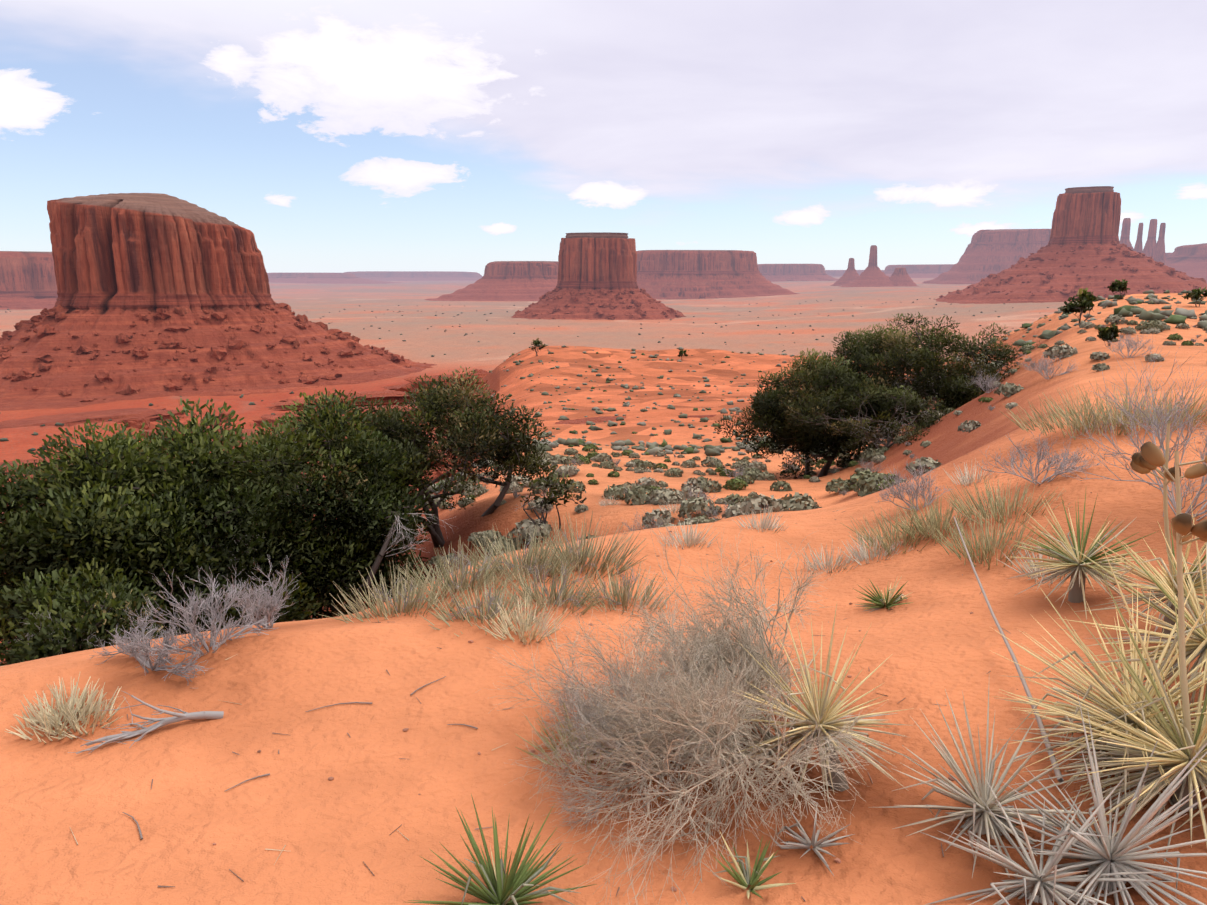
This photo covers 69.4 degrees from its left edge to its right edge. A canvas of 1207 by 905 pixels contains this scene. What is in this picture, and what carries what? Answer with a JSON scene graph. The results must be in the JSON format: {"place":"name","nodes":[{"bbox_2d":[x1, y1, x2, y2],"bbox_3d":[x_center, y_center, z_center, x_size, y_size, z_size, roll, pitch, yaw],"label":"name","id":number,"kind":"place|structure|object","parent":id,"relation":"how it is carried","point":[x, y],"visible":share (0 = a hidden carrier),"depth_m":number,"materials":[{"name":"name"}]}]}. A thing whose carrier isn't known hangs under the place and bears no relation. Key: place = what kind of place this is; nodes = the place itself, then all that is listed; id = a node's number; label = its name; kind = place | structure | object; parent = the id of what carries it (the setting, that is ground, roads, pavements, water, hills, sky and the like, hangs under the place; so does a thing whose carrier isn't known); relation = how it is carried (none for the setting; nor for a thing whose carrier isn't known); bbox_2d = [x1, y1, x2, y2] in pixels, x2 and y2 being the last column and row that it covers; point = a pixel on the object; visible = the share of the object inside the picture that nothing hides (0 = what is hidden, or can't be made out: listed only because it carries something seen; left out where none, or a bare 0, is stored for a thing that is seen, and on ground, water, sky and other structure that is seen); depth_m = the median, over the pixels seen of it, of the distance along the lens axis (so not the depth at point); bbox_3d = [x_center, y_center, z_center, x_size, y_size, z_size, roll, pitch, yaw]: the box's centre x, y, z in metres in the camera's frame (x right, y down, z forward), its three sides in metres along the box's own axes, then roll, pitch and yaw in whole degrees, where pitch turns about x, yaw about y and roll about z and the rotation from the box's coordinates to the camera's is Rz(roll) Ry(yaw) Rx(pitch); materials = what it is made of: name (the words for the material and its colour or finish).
{"place":"outdoors","nodes":[
{"label":"outdoors","id":0,"kind":"place"},
{"bbox_2d":[0,276,1206,904],"bbox_3d":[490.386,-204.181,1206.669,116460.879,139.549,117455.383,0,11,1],"label":"desert ground","id":1,"kind":"structure","parent":0,"point":[934,644],"depth_m":3.66,"materials":[{"name":"orange sand"}]},
{"bbox_2d":[0,251,57,309],"bbox_3d":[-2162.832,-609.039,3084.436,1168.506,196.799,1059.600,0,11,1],"label":"mesa","id":2,"kind":"structure","parent":1,"relation":"on","point":[27,279],"depth_m":2960.16,"materials":[{"name":"red stone"}]},
{"bbox_2d":[0,558,180,665],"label":"juniper","id":3,"kind":"object","parent":1,"relation":"on","point":[94,615],"visible":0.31,"depth_m":9.28,"materials":[{"name":"green plant"}]},
{"bbox_2d":[4,673,223,753],"bbox_3d":[-1.825,0.995,3.208,0.697,0.301,0.411,2,12,12],"label":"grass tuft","id":4,"kind":"object","parent":1,"relation":"on","point":[44,719],"visible":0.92,"depth_m":3.21,"materials":[{"name":"beige plant"}]},
{"bbox_2d":[0,398,327,663],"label":"juniper","id":5,"kind":"object","parent":1,"relation":"on","point":[129,505],"visible":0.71,"depth_m":12.00,"materials":[{"name":"green plant"}]},
{"bbox_2d":[87,555,300,681],"bbox_3d":[-1.728,0.706,3.908,0.663,0.551,1.193,5,12,24],"label":"dead brush by junipers","id":6,"kind":"object","parent":1,"relation":"on","point":[269,610],"visible":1,"depth_m":3.75,"materials":[{"name":"grey plant"}]},
{"bbox_2d":[0,193,435,410],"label":"butte","id":7,"kind":"object","parent":1,"relation":"on","point":[128,256],"visible":0.83,"depth_m":841.68,"materials":[{"name":"red stone"}]},
{"bbox_2d":[0,302,425,401],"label":"boulders","id":8,"kind":"object","parent":7,"relation":"on","point":[58,313],"visible":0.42,"depth_m":826.51,"materials":[{"name":"red stone"}]},
{"bbox_2d":[267,273,402,283],"bbox_3d":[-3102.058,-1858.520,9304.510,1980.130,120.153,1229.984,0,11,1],"label":"mesa","id":9,"kind":"structure","parent":1,"relation":"on","point":[333,278],"depth_m":9057.94,"materials":[{"name":"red stone"}]},
{"bbox_2d":[228,388,453,620],"bbox_3d":[-4.679,1.528,15.173,4.603,5.421,4.346,0,11,1],"label":"juniper","id":10,"kind":"object","parent":1,"relation":"on","point":[372,525],"visible":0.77,"depth_m":14.17,"materials":[{"name":"green plant"}]},
{"bbox_2d":[0,369,715,573],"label":"rock ledges","id":11,"kind":"object","parent":1,"relation":"on","point":[135,417],"visible":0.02,"depth_m":462.52,"materials":[{"name":"red stone"}]},
{"bbox_2d":[344,271,482,280],"bbox_3d":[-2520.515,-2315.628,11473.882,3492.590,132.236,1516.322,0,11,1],"label":"mesa","id":12,"kind":"structure","parent":1,"relation":"on","point":[421,276],"depth_m":11194.48,"materials":[{"name":"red stone"}]},
{"bbox_2d":[342,366,556,547],"bbox_3d":[-3.041,0.187,16.872,4.199,3.549,4.015,0,11,1],"label":"juniper","id":13,"kind":"object","parent":1,"relation":"on","point":[468,427],"visible":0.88,"depth_m":16.50,"materials":[{"name":"green plant"}]},
{"bbox_2d":[425,261,558,300],"bbox_3d":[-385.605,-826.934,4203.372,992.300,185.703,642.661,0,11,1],"label":"mesa","id":14,"kind":"structure","parent":1,"relation":"on","point":[516,280],"depth_m":4066.27,"materials":[{"name":"red stone"}]},
{"bbox_2d":[319,511,680,644],"bbox_3d":[-0.400,0.661,5.006,1.595,0.457,2.301,8,14,36],"label":"grass clump","id":15,"kind":"object","parent":1,"relation":"on","point":[481,576],"visible":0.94,"depth_m":4.80,"materials":[{"name":"beige plant"}]},
{"bbox_2d":[408,794,595,904],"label":"yucca","id":16,"kind":"object","parent":1,"relation":"on","point":[513,887],"visible":0.96,"depth_m":2.37,"materials":[{"name":"green plant"}]},
{"bbox_2d":[529,338,545,355],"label":"juniper","id":17,"kind":"object","parent":1,"relation":"on","point":[536,342],"visible":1,"depth_m":150.48,"materials":[{"name":"green plant"}]},
{"bbox_2d":[515,470,586,533],"bbox_3d":[-0.936,0.901,14.593,1.163,1.212,1.056,-7,14,-33],"label":"juniper","id":18,"kind":"object","parent":1,"relation":"on","point":[551,498],"visible":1,"depth_m":14.55,"materials":[{"name":"green plant"}]},
{"bbox_2d":[123,517,1063,839],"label":"fallen twigs","id":19,"kind":"object","parent":1,"relation":"on","point":[1041,725],"visible":0.94,"depth_m":3.34,"materials":[{"name":"grey wood"}]},
{"bbox_2d":[512,232,685,319],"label":"butte","id":20,"kind":"object","parent":1,"relation":"on","point":[594,262],"visible":0.85,"depth_m":2268.25,"materials":[{"name":"red stone"}]},
{"bbox_2d":[515,287,681,319],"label":"boulders","id":21,"kind":"object","parent":20,"relation":"on","point":[574,298],"visible":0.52,"depth_m":2251.01,"materials":[{"name":"red stone"}]},
{"bbox_2d":[0,290,1206,508],"bbox_3d":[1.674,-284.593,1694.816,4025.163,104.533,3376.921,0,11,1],"label":"sagebrush","id":22,"kind":"object","parent":1,"relation":"on","point":[1164,314],"visible":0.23,"depth_m":50.31,"materials":[{"name":"green plant"}]},
{"bbox_2d":[4,398,1203,901],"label":"sand litter","id":23,"kind":"object","parent":1,"relation":"on","point":[838,860],"visible":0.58,"depth_m":3.14,"materials":[{"name":"brown wood"}]},
{"bbox_2d":[23,314,1206,639],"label":"sagebrush","id":24,"kind":"object","parent":1,"relation":"on","point":[689,498],"visible":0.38,"depth_m":18.36,"materials":[{"name":"green plant"}]},
{"bbox_2d":[678,349,687,359],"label":"juniper","id":25,"kind":"object","parent":1,"relation":"on","point":[681,352],"visible":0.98,"depth_m":153.65,"materials":[{"name":"green plant"}]},
{"bbox_2d":[485,496,884,904],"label":"dry bush","id":26,"kind":"object","parent":1,"relation":"on","point":[700,703],"visible":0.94,"depth_m":2.83,"materials":[{"name":"grey plant"}]},
{"bbox_2d":[636,250,799,298],"bbox_3d":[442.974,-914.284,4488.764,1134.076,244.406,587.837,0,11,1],"label":"mesa","id":27,"kind":"structure","parent":1,"relation":"on","point":[686,274],"depth_m":4318.80,"materials":[{"name":"red stone"}]},
{"bbox_2d":[712,830,795,898],"bbox_3d":[0.428,1.152,2.428,0.232,0.146,0.194,9,15,39],"label":"yucca","id":28,"kind":"object","parent":1,"relation":"on","point":[744,878],"visible":0.96,"depth_m":2.44,"materials":[{"name":"green plant"}]},
{"bbox_2d":[757,264,838,281],"bbox_3d":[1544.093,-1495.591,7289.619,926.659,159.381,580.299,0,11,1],"label":"mesa","id":29,"kind":"structure","parent":1,"relation":"on","point":[790,272],"depth_m":7119.60,"materials":[{"name":"red stone"}]},
{"bbox_2d":[713,348,905,478],"bbox_3d":[5.964,-1.082,25.500,5.271,4.056,4.700,0,11,1],"label":"juniper","id":30,"kind":"object","parent":1,"relation":"on","point":[764,414],"visible":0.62,"depth_m":24.64,"materials":[{"name":"green plant"}]},
{"bbox_2d":[771,808,853,875],"bbox_3d":[0.627,1.182,2.626,0.251,0.254,0.269,7,13,32],"label":"dead yucca","id":31,"kind":"object","parent":1,"relation":"on","point":[806,841],"visible":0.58,"depth_m":2.60,"materials":[{"name":"grey plant"}]},
{"bbox_2d":[725,601,918,814],"bbox_3d":[0.695,0.856,2.901,0.634,0.735,0.640,0,11,1],"label":"yucca","id":32,"kind":"object","parent":1,"relation":"on","point":[830,713],"visible":0.77,"depth_m":2.88,"materials":[{"name":"beige plant"}]},
{"bbox_2d":[596,459,1087,583],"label":"pale grass tufts","id":33,"kind":"object","parent":1,"relation":"on","point":[764,525],"visible":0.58,"depth_m":6.24,"materials":[{"name":"beige plant"}]},
{"bbox_2d":[830,258,858,285],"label":"spire","id":34,"kind":"structure","parent":1,"relation":"on","point":[850,274],"depth_m":5539.91,"materials":[{"name":"red stone"}]},
{"bbox_2d":[825,270,883,276],"bbox_3d":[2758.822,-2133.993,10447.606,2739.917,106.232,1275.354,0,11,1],"label":"mesa","id":35,"kind":"structure","parent":1,"relation":"on","point":[835,273],"depth_m":10181.37,"materials":[{"name":"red stone"}]},
{"bbox_2d":[774,382,954,453],"bbox_3d":[7.470,-0.817,23.147,5.926,2.237,6.062,0,11,1],"label":"juniper","id":36,"kind":"object","parent":1,"relation":"on","point":[903,401],"visible":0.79,"depth_m":22.46,"materials":[{"name":"green plant"}]},
{"bbox_2d":[839,245,895,286],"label":"spire","id":37,"kind":"structure","parent":1,"relation":"on","point":[872,275],"depth_m":5207.77,"materials":[{"name":"red stone"}]},
{"bbox_2d":[854,576,912,611],"bbox_3d":[1.546,0.783,4.765,0.382,0.227,0.342,0,11,1],"label":"yucca","id":38,"kind":"object","parent":1,"relation":"on","point":[881,601],"visible":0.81,"depth_m":4.76,"materials":[{"name":"green plant"}]},
{"bbox_2d":[889,267,916,286],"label":"butte","id":39,"kind":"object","parent":1,"relation":"on","point":[899,277],"depth_m":5167.13,"materials":[{"name":"red stone"}]},
{"bbox_2d":[793,312,1025,430],"bbox_3d":[9.085,-2.205,26.031,7.205,3.916,5.759,0,11,1],"label":"juniper","id":40,"kind":"object","parent":1,"relation":"on","point":[901,354],"visible":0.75,"depth_m":24.80,"materials":[{"name":"green plant"}]},
{"bbox_2d":[884,264,953,277],"bbox_3d":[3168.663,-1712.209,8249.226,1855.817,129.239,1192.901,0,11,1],"label":"mesa","id":41,"kind":"structure","parent":1,"relation":"on","point":[926,271],"depth_m":8081.55,"materials":[{"name":"red stone"}]},
{"bbox_2d":[721,331,1206,520],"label":"sagebrush shrubs","id":42,"kind":"object","parent":1,"relation":"on","point":[899,493],"visible":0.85,"depth_m":5.14,"materials":[{"name":"grey plant"}]},
{"bbox_2d":[923,229,1050,283],"bbox_3d":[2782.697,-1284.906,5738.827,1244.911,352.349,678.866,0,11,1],"label":"mesa","id":43,"kind":"structure","parent":1,"relation":"on","point":[987,253],"depth_m":5590.20,"materials":[{"name":"red stone"}]},
{"bbox_2d":[968,339,1040,358],"bbox_3d":[15.210,-3.704,32.422,3.105,0.944,3.451,0,11,1],"label":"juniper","id":44,"kind":"object","parent":1,"relation":"on","point":[1015,349],"visible":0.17,"depth_m":32.36,"materials":[{"name":"green plant"}]},
{"bbox_2d":[843,372,1206,569],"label":"grass tufts","id":45,"kind":"object","parent":1,"relation":"on","point":[932,521],"visible":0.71,"depth_m":6.00,"materials":[{"name":"beige plant"}]},
{"bbox_2d":[876,688,1206,904],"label":"dead yucca","id":46,"kind":"object","parent":1,"relation":"on","point":[1101,855],"visible":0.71,"depth_m":2.46,"materials":[{"name":"grey plant"}]},
{"bbox_2d":[919,499,1206,904],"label":"yucca thicket","id":47,"kind":"object","parent":1,"relation":"on","point":[1048,888],"visible":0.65,"depth_m":2.88,"materials":[{"name":"beige plant"}]},
{"bbox_2d":[936,186,1206,303],"bbox_3d":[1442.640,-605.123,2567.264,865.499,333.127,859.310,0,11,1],"label":"butte","id":48,"kind":"object","parent":1,"relation":"on","point":[1088,218],"visible":0.9,"depth_m":2468.04,"materials":[{"name":"red stone"}]},
{"bbox_2d":[939,241,1205,300],"bbox_3d":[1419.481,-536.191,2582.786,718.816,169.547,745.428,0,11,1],"label":"rocks","id":49,"kind":"object","parent":48,"relation":"on","point":[1169,271],"visible":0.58,"depth_m":2424.80,"materials":[{"name":"red stone"}]},
{"bbox_2d":[1060,288,1099,323],"bbox_3d":[18.377,-5.543,33.562,1.308,1.587,1.286,0,11,1],"label":"juniper","id":50,"kind":"object","parent":1,"relation":"on","point":[1085,299],"visible":1,"depth_m":33.50,"materials":[{"name":"green plant"}]},
{"bbox_2d":[1006,492,1157,618],"bbox_3d":[2.281,0.482,4.162,0.688,0.571,0.625,0,11,1],"label":"yucca","id":51,"kind":"object","parent":1,"relation":"on","point":[1076,568],"visible":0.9,"depth_m":4.15,"materials":[{"name":"plant"}]},
{"bbox_2d":[1000,441,1206,862],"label":"yucca","id":52,"kind":"object","parent":1,"relation":"on","point":[1169,756],"visible":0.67,"depth_m":2.64,"materials":[{"name":"beige plant"}]},
{"bbox_2d":[1097,323,1120,346],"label":"juniper","id":53,"kind":"object","parent":1,"relation":"on","point":[1107,333],"visible":0.92,"depth_m":19.01,"materials":[{"name":"green plant"}]},
{"bbox_2d":[1107,279,1129,299],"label":"juniper","id":54,"kind":"object","parent":1,"relation":"on","point":[1119,286],"visible":0.96,"depth_m":50.90,"materials":[{"name":"green plant"}]},
{"bbox_2d":[1120,218,1133,250],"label":"spire","id":55,"kind":"structure","parent":1,"relation":"on","point":[1125,233],"depth_m":5270.80,"materials":[{"name":"red stone"}]},
{"bbox_2d":[1089,423,1206,639],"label":"yucca","id":56,"kind":"object","parent":1,"relation":"on","point":[1139,464],"visible":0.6,"depth_m":3.58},
{"bbox_2d":[1166,243,1206,282],"bbox_3d":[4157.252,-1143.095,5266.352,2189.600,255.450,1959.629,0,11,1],"label":"mesa","id":57,"kind":"structure","parent":1,"relation":"on","point":[1190,260],"depth_m":5317.39,"materials":[{"name":"red stone"}]},
{"bbox_2d":[1134,223,1142,252],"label":"spire","id":58,"kind":"structure","parent":57,"relation":"on","point":[1138,247],"depth_m":5248.28,"materials":[{"name":"red stone"}]},
{"bbox_2d":[1157,223,1166,265],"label":"spire","id":59,"kind":"structure","parent":57,"relation":"on","point":[1161,255],"depth_m":5191.32,"materials":[{"name":"red stone"}]},
{"bbox_2d":[1182,287,1206,306],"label":"juniper","id":60,"kind":"object","parent":1,"relation":"on","point":[1195,294],"visible":0.98,"depth_m":41.23,"materials":[{"name":"green plant"}]},
{"bbox_2d":[0,0,1206,275],"label":"sky","id":61,"kind":"structure","parent":0,"point":[345,135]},
{"bbox_2d":[1142,219,1156,260],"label":"spire","id":62,"kind":"structure","parent":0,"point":[1150,248],"depth_m":5207.52,"materials":[{"name":"red stone"}]}
]}

